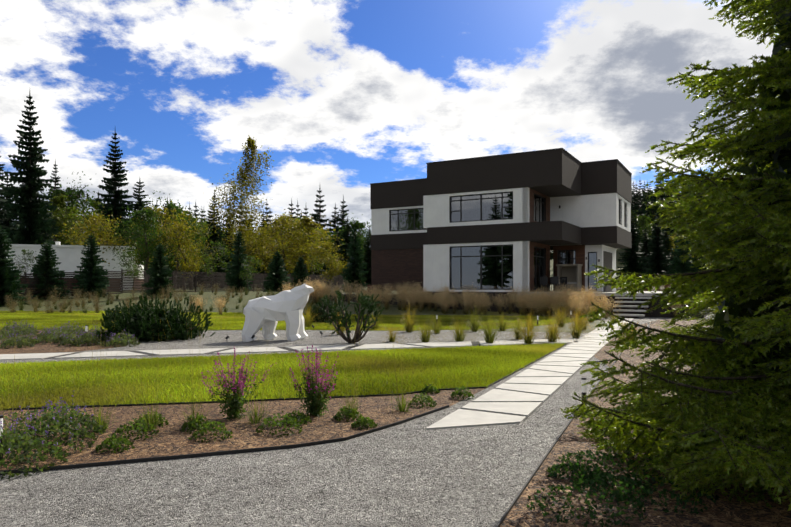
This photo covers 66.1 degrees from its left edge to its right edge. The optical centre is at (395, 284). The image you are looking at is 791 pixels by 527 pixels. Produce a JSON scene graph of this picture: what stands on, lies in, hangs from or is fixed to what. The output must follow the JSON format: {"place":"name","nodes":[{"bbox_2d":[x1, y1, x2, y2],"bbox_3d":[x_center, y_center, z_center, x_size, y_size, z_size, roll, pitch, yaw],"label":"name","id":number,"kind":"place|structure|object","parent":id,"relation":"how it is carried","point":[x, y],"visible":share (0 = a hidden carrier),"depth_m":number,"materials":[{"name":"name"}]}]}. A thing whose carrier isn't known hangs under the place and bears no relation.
{"place":"outdoors","nodes":[
{"label":"outdoors","id":0,"kind":"place"},
{"bbox_2d":[0,351,485,410],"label":"lawn","id":1,"kind":"structure","parent":0,"point":[222,391],"depth_m":8.88,"materials":[{"name":"plant"}]},
{"bbox_2d":[487,344,565,387],"bbox_3d":[2.872,1.519,12.312,0.019,0.030,7.266,0,0,25],"label":"lawn edging","id":2,"kind":"object","parent":1,"relation":"on","point":[497,381],"depth_m":10.90,"materials":[{"name":"black"}]},
{"bbox_2d":[0,342,566,409],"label":"grass blades","id":3,"kind":"object","parent":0,"point":[494,363],"depth_m":10.21,"materials":[{"name":"green plant"}]},
{"bbox_2d":[0,310,581,330],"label":"lawn","id":4,"kind":"structure","parent":0,"point":[354,329],"depth_m":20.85,"materials":[{"name":"plant"}]},
{"bbox_2d":[102,304,128,320],"bbox_3d":[-11.713,1.201,25.515,1.240,0.856,1.333,0,0,2],"label":"mountain pine shrub","id":5,"kind":"object","parent":4,"relation":"on","point":[115,312],"visible":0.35,"depth_m":25.38,"materials":[{"name":"green plant"}]},
{"bbox_2d":[305,295,344,322],"bbox_3d":[-2.777,1.010,24.553,1.783,1.260,1.728,0,0,2],"label":"mountain pine shrub","id":6,"kind":"object","parent":4,"relation":"on","point":[321,310],"visible":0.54,"depth_m":24.35,"materials":[{"name":"green plant"}]},
{"bbox_2d":[0,316,713,526],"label":"gravel ground","id":7,"kind":"structure","parent":0,"point":[414,473],"depth_m":4.81,"materials":[{"name":"grey gravel"}]},
{"bbox_2d":[0,330,127,353],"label":"mulch bed","id":8,"kind":"object","parent":7,"relation":"on","point":[48,347],"depth_m":14.61,"materials":[{"name":"brown soil"}]},
{"bbox_2d":[0,320,735,526],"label":"ground cover plants","id":9,"kind":"object","parent":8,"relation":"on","point":[56,334],"visible":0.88,"depth_m":4.76,"materials":[{"name":"green plant"}]},
{"bbox_2d":[94,293,215,342],"bbox_3d":[-6.837,0.915,17.352,3.192,1.350,3.232,0,0,2],"label":"mountain pine shrub","id":10,"kind":"object","parent":7,"relation":"on","point":[139,323],"visible":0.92,"depth_m":16.76,"materials":[{"name":"green plant"}]},
{"bbox_2d":[0,388,485,470],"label":"mulch bed","id":11,"kind":"object","parent":7,"relation":"on","point":[171,439],"depth_m":6.51,"materials":[{"name":"brown soil"}]},
{"bbox_2d":[0,415,3,459],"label":"garden bollard","id":12,"kind":"object","parent":11,"relation":"on","point":[1,417],"visible":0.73,"depth_m":5.27,"materials":[{"name":"white"}]},
{"bbox_2d":[0,405,448,474],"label":"bed edging","id":13,"kind":"object","parent":11,"relation":"on","point":[61,467],"visible":0.98,"depth_m":5.48,"materials":[{"name":"black metal"}]},
{"bbox_2d":[0,309,473,480],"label":"perennials","id":14,"kind":"object","parent":11,"relation":"on","point":[233,406],"visible":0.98,"depth_m":6.35,"materials":[{"name":"green plant"}]},
{"bbox_2d":[7,386,486,409],"bbox_3d":[-1.658,1.519,8.094,6.287,0.030,0.255,0,0,-15],"label":"bed edging","id":15,"kind":"object","parent":11,"relation":"on","point":[243,400],"visible":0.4,"depth_m":7.87,"materials":[{"name":"black"}]},
{"bbox_2d":[241,283,313,341],"bbox_3d":[-3.252,0.778,16.899,1.979,1.671,0.903,0,0,-11],"label":"bear statue","id":16,"kind":"object","parent":7,"relation":"on","point":[263,312],"visible":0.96,"depth_m":16.61,"materials":[{"name":"white"}]},
{"bbox_2d":[17,341,553,359],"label":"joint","id":17,"kind":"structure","parent":7,"relation":"on","point":[351,347],"depth_m":14.39,"materials":[{"name":"grey"}]},
{"bbox_2d":[0,338,577,359],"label":"path slabs","id":18,"kind":"object","parent":17,"relation":"on","point":[203,351],"visible":0.88,"depth_m":14.25,"materials":[{"name":"white concrete"}]},
{"bbox_2d":[319,291,384,342],"bbox_3d":[-1.109,0.836,16.044,1.758,1.455,1.479,0,0,-28],"label":"mountain pine shrub","id":19,"kind":"object","parent":7,"relation":"on","point":[336,320],"visible":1,"depth_m":15.90,"materials":[{"name":"green plant"}]},
{"bbox_2d":[460,356,593,419],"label":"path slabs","id":20,"kind":"structure","parent":7,"relation":"on","point":[532,393],"depth_m":7.83,"materials":[{"name":"grey"}]},
{"bbox_2d":[426,318,633,429],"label":"path slabs","id":21,"kind":"structure","parent":20,"relation":"on","point":[549,375],"depth_m":8.80,"materials":[{"name":"white concrete"}]},
{"bbox_2d":[500,320,790,526],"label":"mulch bed","id":22,"kind":"object","parent":7,"relation":"on","point":[720,512],"depth_m":4.29,"materials":[{"name":"brown soil"}]},
{"bbox_2d":[495,319,658,526],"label":"edging path","id":23,"kind":"structure","parent":22,"relation":"on","point":[504,516],"depth_m":4.87,"materials":[{"name":"black metal"}]},
{"bbox_2d":[581,377,586,404],"bbox_3d":[2.303,1.359,7.429,0.062,0.450,0.062,0,0,2],"label":"garden bollard","id":24,"kind":"object","parent":22,"relation":"on","point":[584,379],"visible":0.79,"depth_m":7.40,"materials":[{"name":"white"}]},
{"bbox_2d":[0,243,716,332],"bbox_3d":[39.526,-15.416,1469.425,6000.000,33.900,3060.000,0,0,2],"label":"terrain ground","id":25,"kind":"structure","parent":0,"point":[230,305],"depth_m":37.09,"materials":[{"name":"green plant"}]},
{"bbox_2d":[0,156,17,241],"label":"spruce tree","id":26,"kind":"object","parent":25,"relation":"on","point":[2,202],"visible":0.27,"depth_m":74.20,"materials":[{"name":"green plant"}]},
{"bbox_2d":[0,169,20,227],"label":"spruce tree","id":27,"kind":"object","parent":25,"relation":"on","point":[7,222],"visible":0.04,"depth_m":96.52,"materials":[{"name":"green plant"}]},
{"bbox_2d":[0,226,28,305],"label":"young spruce tree","id":28,"kind":"object","parent":25,"relation":"on","point":[10,282],"visible":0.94,"depth_m":37.49,"materials":[{"name":"green plant"}]},
{"bbox_2d":[12,249,36,279],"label":"tree sapling","id":29,"kind":"object","parent":25,"relation":"on","point":[26,259],"visible":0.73,"depth_m":40.84,"materials":[{"name":"green plant"}]},
{"bbox_2d":[1,91,62,244],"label":"spruce tree","id":30,"kind":"object","parent":25,"relation":"on","point":[29,208],"visible":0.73,"depth_m":66.54,"materials":[{"name":"green plant"}]},
{"bbox_2d":[22,239,69,299],"bbox_3d":[-23.941,-0.839,41.599,2.934,4.572,2.855,0,0,-39],"label":"young spruce tree","id":31,"kind":"object","parent":25,"relation":"on","point":[45,263],"visible":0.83,"depth_m":41.35,"materials":[{"name":"green plant"}]},
{"bbox_2d":[42,160,68,244],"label":"spruce tree","id":32,"kind":"object","parent":25,"relation":"on","point":[55,178],"visible":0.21,"depth_m":101.37,"materials":[{"name":"green plant"}]},
{"bbox_2d":[14,194,100,244],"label":"aspen tree","id":33,"kind":"object","parent":25,"relation":"on","point":[59,202],"visible":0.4,"depth_m":70.94,"materials":[{"name":"green plant"}]},
{"bbox_2d":[13,171,126,244],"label":"alder tree","id":34,"kind":"object","parent":25,"relation":"on","point":[74,195],"visible":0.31,"depth_m":73.82,"materials":[{"name":"green plant"}]},
{"bbox_2d":[6,241,143,290],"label":"neighbour house","id":35,"kind":"structure","parent":25,"relation":"on","point":[69,256],"depth_m":63.02,"materials":[{"name":"white paint"}]},
{"bbox_2d":[67,197,104,241],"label":"aspen tree","id":36,"kind":"object","parent":25,"relation":"on","point":[95,206],"visible":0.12,"depth_m":83.91,"materials":[{"name":"green plant"}]},
{"bbox_2d":[71,233,109,296],"bbox_3d":[-21.811,-1.295,43.620,2.266,4.974,2.497,0,0,-4],"label":"young spruce tree","id":37,"kind":"object","parent":25,"relation":"on","point":[93,279],"visible":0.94,"depth_m":43.35,"materials":[{"name":"green plant"}]},
{"bbox_2d":[53,209,131,265],"bbox_3d":[-31.581,-3.739,64.401,9.337,8.836,9.132,0,0,1],"label":"yellowing tree","id":38,"kind":"object","parent":25,"relation":"on","point":[94,221],"visible":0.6,"depth_m":63.25,"materials":[{"name":"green plant"}]},
{"bbox_2d":[95,131,136,245],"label":"spruce tree","id":39,"kind":"object","parent":25,"relation":"on","point":[116,171],"visible":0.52,"depth_m":78.62,"materials":[{"name":"green plant"}]},
{"bbox_2d":[114,247,143,291],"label":"tree sapling","id":40,"kind":"object","parent":25,"relation":"on","point":[134,271],"visible":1,"depth_m":44.35,"materials":[{"name":"green plant"}]},
{"bbox_2d":[120,179,155,281],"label":"spruce tree","id":41,"kind":"object","parent":25,"relation":"on","point":[140,203],"visible":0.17,"depth_m":80.49,"materials":[{"name":"green plant"}]},
{"bbox_2d":[107,198,183,289],"bbox_3d":[-23.668,-3.874,58.447,7.531,9.094,7.075,0,0,-29],"label":"alder tree","id":42,"kind":"object","parent":25,"relation":"on","point":[140,228],"visible":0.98,"depth_m":58.11,"materials":[{"name":"green plant"}]},
{"bbox_2d":[100,201,200,270],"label":"yellowing tree","id":43,"kind":"object","parent":25,"relation":"on","point":[168,219],"visible":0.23,"depth_m":66.42,"materials":[{"name":"yellow plant"}]},
{"bbox_2d":[141,243,174,297],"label":"young spruce tree","id":44,"kind":"object","parent":25,"relation":"on","point":[159,272],"visible":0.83,"depth_m":43.13,"materials":[{"name":"green plant"}]},
{"bbox_2d":[0,280,336,313],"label":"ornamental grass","id":45,"kind":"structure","parent":25,"relation":"on","point":[36,304],"depth_m":36.73,"materials":[{"name":"plant"}]},
{"bbox_2d":[158,197,183,278],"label":"spruce tree","id":46,"kind":"object","parent":25,"relation":"on","point":[170,266],"visible":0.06,"depth_m":96.71,"materials":[{"name":"green plant"}]},
{"bbox_2d":[141,191,211,270],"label":"alder tree","id":47,"kind":"object","parent":25,"relation":"on","point":[171,206],"visible":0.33,"depth_m":72.50,"materials":[{"name":"green plant"}]},
{"bbox_2d":[15,269,347,300],"bbox_3d":[-16.729,0.219,53.654,0.117,2.830,50.400,0,0,30],"label":"dark fence","id":48,"kind":"object","parent":25,"relation":"on","point":[177,281],"visible":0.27,"depth_m":50.54,"materials":[{"name":"brown wood"}]},
{"bbox_2d":[151,221,218,290],"bbox_3d":[-21.025,-2.978,60.205,6.988,7.309,6.834,0,0,27],"label":"yellowing tree","id":49,"kind":"object","parent":25,"relation":"on","point":[185,243],"visible":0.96,"depth_m":60.01,"materials":[{"name":"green plant"}]},
{"bbox_2d":[149,213,220,287],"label":"aspen tree","id":50,"kind":"object","parent":25,"relation":"on","point":[199,234],"visible":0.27,"depth_m":86.14,"materials":[{"name":"green plant"}]},
{"bbox_2d":[153,197,222,287],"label":"broad tree","id":51,"kind":"object","parent":25,"relation":"on","point":[186,212],"depth_m":116.42,"materials":[{"name":"green plant"}]},
{"bbox_2d":[185,201,197,287],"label":"spruce tree","id":52,"kind":"object","parent":25,"relation":"on","point":[186,264],"visible":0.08,"depth_m":131.40,"materials":[{"name":"green plant"}]},
{"bbox_2d":[192,202,202,280],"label":"spruce tree","id":53,"kind":"object","parent":25,"relation":"on","point":[195,211],"visible":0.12,"depth_m":139.31,"materials":[{"name":"green plant"}]},
{"bbox_2d":[193,223,222,287],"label":"broad tree","id":54,"kind":"object","parent":25,"relation":"on","point":[201,249],"visible":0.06,"depth_m":126.00,"materials":[{"name":"green plant"}]},
{"bbox_2d":[198,193,229,287],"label":"spruce tree","id":55,"kind":"object","parent":25,"relation":"on","point":[214,237],"visible":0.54,"depth_m":104.57,"materials":[{"name":"green plant"}]},
{"bbox_2d":[194,241,233,292],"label":"tree sapling","id":56,"kind":"object","parent":25,"relation":"on","point":[218,245],"visible":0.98,"depth_m":47.44,"materials":[{"name":"green plant"}]},
{"bbox_2d":[200,224,231,287],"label":"broad tree","id":57,"kind":"object","parent":25,"relation":"on","point":[224,235],"visible":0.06,"depth_m":125.32,"materials":[{"name":"green plant"}]},
{"bbox_2d":[222,205,235,287],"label":"spruce tree","id":58,"kind":"object","parent":25,"relation":"on","point":[228,259],"visible":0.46,"depth_m":120.58,"materials":[{"name":"green plant"}]},
{"bbox_2d":[224,231,252,291],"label":"young spruce tree","id":59,"kind":"object","parent":25,"relation":"on","point":[234,279],"visible":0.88,"depth_m":52.10,"materials":[{"name":"green plant"}]},
{"bbox_2d":[199,135,283,261],"bbox_3d":[-15.745,-7.141,59.905,7.850,15.630,6.620,0,0,-35],"label":"birch tree","id":60,"kind":"object","parent":25,"relation":"on","point":[250,167],"visible":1,"depth_m":59.83,"materials":[{"name":"green plant"}]},
{"bbox_2d":[233,197,255,268],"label":"spruce tree","id":61,"kind":"object","parent":25,"relation":"on","point":[241,230],"visible":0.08,"depth_m":121.71,"materials":[{"name":"green plant"}]},
{"bbox_2d":[235,256,262,286],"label":"tree sapling","id":62,"kind":"object","parent":25,"relation":"on","point":[251,258],"visible":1,"depth_m":45.20,"materials":[{"name":"green plant"}]},
{"bbox_2d":[225,225,272,275],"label":"yellowing tree","id":63,"kind":"object","parent":25,"relation":"on","point":[251,244],"visible":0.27,"depth_m":88.43,"materials":[{"name":"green plant"}]},
{"bbox_2d":[253,209,270,288],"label":"spruce tree","id":64,"kind":"object","parent":25,"relation":"on","point":[263,272],"visible":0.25,"depth_m":100.26,"materials":[{"name":"green plant"}]},
{"bbox_2d":[247,225,285,274],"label":"yellowing tree","id":65,"kind":"object","parent":25,"relation":"on","point":[265,268],"visible":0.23,"depth_m":90.10,"materials":[{"name":"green plant"}]},
{"bbox_2d":[265,211,275,237],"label":"spruce tree","id":66,"kind":"object","parent":25,"relation":"on","point":[270,212],"visible":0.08,"depth_m":134.63,"materials":[{"name":"green plant"}]},
{"bbox_2d":[263,250,292,291],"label":"young spruce tree","id":67,"kind":"object","parent":25,"relation":"on","point":[276,279],"visible":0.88,"depth_m":56.02,"materials":[{"name":"green plant"}]},
{"bbox_2d":[244,207,337,273],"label":"yellowing tree","id":68,"kind":"object","parent":25,"relation":"on","point":[281,226],"visible":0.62,"depth_m":77.20,"materials":[{"name":"yellow plant"}]},
{"bbox_2d":[285,198,296,270],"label":"spruce tree","id":69,"kind":"object","parent":25,"relation":"on","point":[291,208],"visible":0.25,"depth_m":141.55,"materials":[{"name":"green plant"}]},
{"bbox_2d":[289,257,309,289],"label":"young spruce tree","id":70,"kind":"object","parent":25,"relation":"on","point":[299,272],"visible":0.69,"depth_m":59.96,"materials":[{"name":"green plant"}]},
{"bbox_2d":[261,213,342,272],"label":"yellowing tree","id":71,"kind":"object","parent":25,"relation":"on","point":[307,225],"visible":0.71,"depth_m":72.06,"materials":[{"name":"green plant"}]},
{"bbox_2d":[287,222,336,281],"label":"aspen tree","id":72,"kind":"object","parent":25,"relation":"on","point":[312,269],"visible":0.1,"depth_m":83.87,"materials":[{"name":"green plant"}]},
{"bbox_2d":[306,215,328,275],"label":"spruce tree","id":73,"kind":"object","parent":25,"relation":"on","point":[321,265],"visible":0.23,"depth_m":100.02,"materials":[{"name":"green plant"}]},
{"bbox_2d":[308,188,329,282],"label":"spruce tree","id":74,"kind":"object","parent":25,"relation":"on","point":[319,206],"visible":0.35,"depth_m":121.40,"materials":[{"name":"green plant"}]},
{"bbox_2d":[299,239,347,288],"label":"yellowing tree","id":75,"kind":"object","parent":25,"relation":"on","point":[338,266],"visible":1,"depth_m":61.85,"materials":[{"name":"yellow plant"}]},
{"bbox_2d":[325,224,343,282],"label":"spruce tree","id":76,"kind":"object","parent":25,"relation":"on","point":[337,241],"visible":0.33,"depth_m":94.94,"materials":[{"name":"green plant"}]},
{"bbox_2d":[327,203,341,248],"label":"spruce tree","id":77,"kind":"object","parent":25,"relation":"on","point":[335,221],"visible":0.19,"depth_m":120.52,"materials":[{"name":"green plant"}]},
{"bbox_2d":[331,196,348,248],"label":"spruce tree","id":78,"kind":"object","parent":25,"relation":"on","point":[343,210],"visible":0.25,"depth_m":120.19,"materials":[{"name":"green plant"}]},
{"bbox_2d":[334,206,348,243],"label":"spruce tree","id":79,"kind":"object","parent":25,"relation":"on","point":[342,213],"visible":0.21,"depth_m":119.27,"materials":[{"name":"green plant"}]},
{"bbox_2d":[321,230,363,282],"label":"broad tree","id":80,"kind":"object","parent":25,"relation":"on","point":[329,233],"visible":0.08,"depth_m":114.50,"materials":[{"name":"green plant"}]},
{"bbox_2d":[333,216,364,281],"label":"spruce tree","id":81,"kind":"object","parent":25,"relation":"on","point":[346,240],"visible":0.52,"depth_m":75.87,"materials":[{"name":"green plant"}]},
{"bbox_2d":[329,213,370,265],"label":"alder tree","id":82,"kind":"object","parent":25,"relation":"on","point":[360,227],"visible":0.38,"depth_m":100.06,"materials":[{"name":"green plant"}]},
{"bbox_2d":[340,226,368,291],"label":"young spruce tree","id":83,"kind":"object","parent":25,"relation":"on","point":[354,266],"visible":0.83,"depth_m":51.87,"materials":[{"name":"green plant"}]},
{"bbox_2d":[360,225,370,284],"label":"spruce tree","id":84,"kind":"object","parent":25,"relation":"on","point":[367,258],"visible":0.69,"depth_m":79.86,"materials":[{"name":"green plant"}]},
{"bbox_2d":[191,277,693,318],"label":"ornamental grass","id":85,"kind":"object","parent":25,"relation":"on","point":[564,299],"visible":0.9,"depth_m":31.76,"materials":[{"name":"beige plant"}]},
{"bbox_2d":[303,302,640,347],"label":"golden grasses","id":86,"kind":"object","parent":25,"relation":"on","point":[520,329],"visible":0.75,"depth_m":17.08,"materials":[{"name":"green plant"}]},
{"bbox_2d":[311,148,709,318],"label":"house","id":87,"kind":"structure","parent":25,"relation":"on","point":[494,225],"depth_m":34.91,"materials":[{"name":"white paint"}]},
{"bbox_2d":[540,264,582,291],"bbox_3d":[9.550,-0.420,34.931,1.550,1.600,3.570,0,0,30],"label":"terrace furniture","id":88,"kind":"object","parent":87,"relation":"on","point":[569,275],"visible":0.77,"depth_m":35.53,"materials":[{"name":"beige wicker"}]},
{"bbox_2d":[616,214,650,287],"bbox_3d":[22.324,-3.104,57.353,3.338,7.536,3.388,0,0,-18],"label":"spruce tree","id":89,"kind":"object","parent":25,"relation":"on","point":[633,259],"visible":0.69,"depth_m":57.12,"materials":[{"name":"green plant"}]},
{"bbox_2d":[631,185,638,208],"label":"spruce tree","id":90,"kind":"object","parent":25,"relation":"on","point":[636,193],"visible":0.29,"depth_m":236.63,"materials":[{"name":"green plant"}]},
{"bbox_2d":[628,217,641,288],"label":"spruce tree","id":91,"kind":"object","parent":25,"relation":"on","point":[637,235],"visible":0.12,"depth_m":83.90,"materials":[{"name":"green plant"}]},
{"bbox_2d":[634,205,642,248],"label":"spruce tree","id":92,"kind":"object","parent":25,"relation":"on","point":[637,216],"visible":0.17,"depth_m":209.79,"materials":[{"name":"green plant"}]},
{"bbox_2d":[635,195,647,233],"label":"spruce tree","id":93,"kind":"object","parent":25,"relation":"on","point":[641,211],"visible":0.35,"depth_m":216.09,"materials":[{"name":"green plant"}]},
{"bbox_2d":[633,192,649,234],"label":"spruce tree","id":94,"kind":"object","parent":25,"relation":"on","point":[639,206],"visible":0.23,"depth_m":223.51,"materials":[{"name":"green plant"}]},
{"bbox_2d":[636,181,646,213],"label":"spruce tree","id":95,"kind":"object","parent":25,"relation":"on","point":[640,193],"visible":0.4,"depth_m":247.39,"materials":[{"name":"green plant"}]},
{"bbox_2d":[639,225,652,288],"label":"spruce tree","id":96,"kind":"object","parent":25,"relation":"on","point":[645,245],"visible":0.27,"depth_m":61.16,"materials":[{"name":"green plant"}]},
{"bbox_2d":[644,187,651,217],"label":"spruce tree","id":97,"kind":"object","parent":25,"relation":"on","point":[646,195],"visible":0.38,"depth_m":256.45,"materials":[{"name":"green plant"}]},
{"bbox_2d":[634,211,663,243],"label":"broad tree","id":98,"kind":"object","parent":25,"relation":"on","point":[641,219],"visible":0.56,"depth_m":201.05,"materials":[{"name":"green plant"}]},
{"bbox_2d":[647,190,655,233],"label":"spruce tree","id":99,"kind":"object","parent":25,"relation":"on","point":[652,209],"visible":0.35,"depth_m":229.92,"materials":[{"name":"green plant"}]},
{"bbox_2d":[616,280,693,290],"bbox_3d":[36.931,0.094,60.945,36.000,1.280,0.090,0,0,-11],"label":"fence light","id":100,"kind":"object","parent":25,"relation":"on","point":[664,285],"visible":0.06,"depth_m":58.65,"materials":[{"name":"wood"}]},
{"bbox_2d":[649,210,661,287],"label":"spruce tree","id":101,"kind":"object","parent":25,"relation":"on","point":[653,228],"visible":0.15,"depth_m":118.61,"materials":[{"name":"green plant"}]},
{"bbox_2d":[644,197,667,221],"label":"broad tree","id":102,"kind":"object","parent":25,"relation":"on","point":[657,206],"visible":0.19,"depth_m":230.62,"materials":[{"name":"green plant"}]},
{"bbox_2d":[643,213,673,288],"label":"spruce tree","id":103,"kind":"object","parent":25,"relation":"on","point":[657,261],"visible":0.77,"depth_m":59.06,"materials":[{"name":"green plant"}]},
{"bbox_2d":[662,226,676,288],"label":"spruce tree","id":104,"kind":"object","parent":25,"relation":"on","point":[668,245],"visible":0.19,"depth_m":68.89,"materials":[{"name":"green plant"}]},
{"bbox_2d":[561,0,790,510],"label":"spruce tree","id":105,"kind":"object","parent":25,"relation":"on","point":[732,416],"visible":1,"depth_m":4.57,"materials":[{"name":"green plant"}]},
{"bbox_2d":[667,225,697,283],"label":"young spruce tree","id":106,"kind":"object","parent":25,"relation":"on","point":[678,265],"visible":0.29,"depth_m":64.85,"materials":[{"name":"green plant"}]},
{"bbox_2d":[657,161,772,341],"bbox_3d":[8.520,-0.967,13.977,4.845,6.198,4.181,0,0,31],"label":"spruce tree","id":107,"kind":"object","parent":25,"relation":"on","point":[715,330],"depth_m":14.72,"materials":[{"name":"green plant"}]},
{"bbox_2d":[0,0,786,245],"label":"sky","id":108,"kind":"structure","parent":0,"point":[345,97],"materials":[{"name":"blue"}]},
{"bbox_2d":[691,254,718,278],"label":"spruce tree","id":109,"kind":"object","parent":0,"point":[697,268],"visible":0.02,"depth_m":63.11,"materials":[{"name":"green plant"}]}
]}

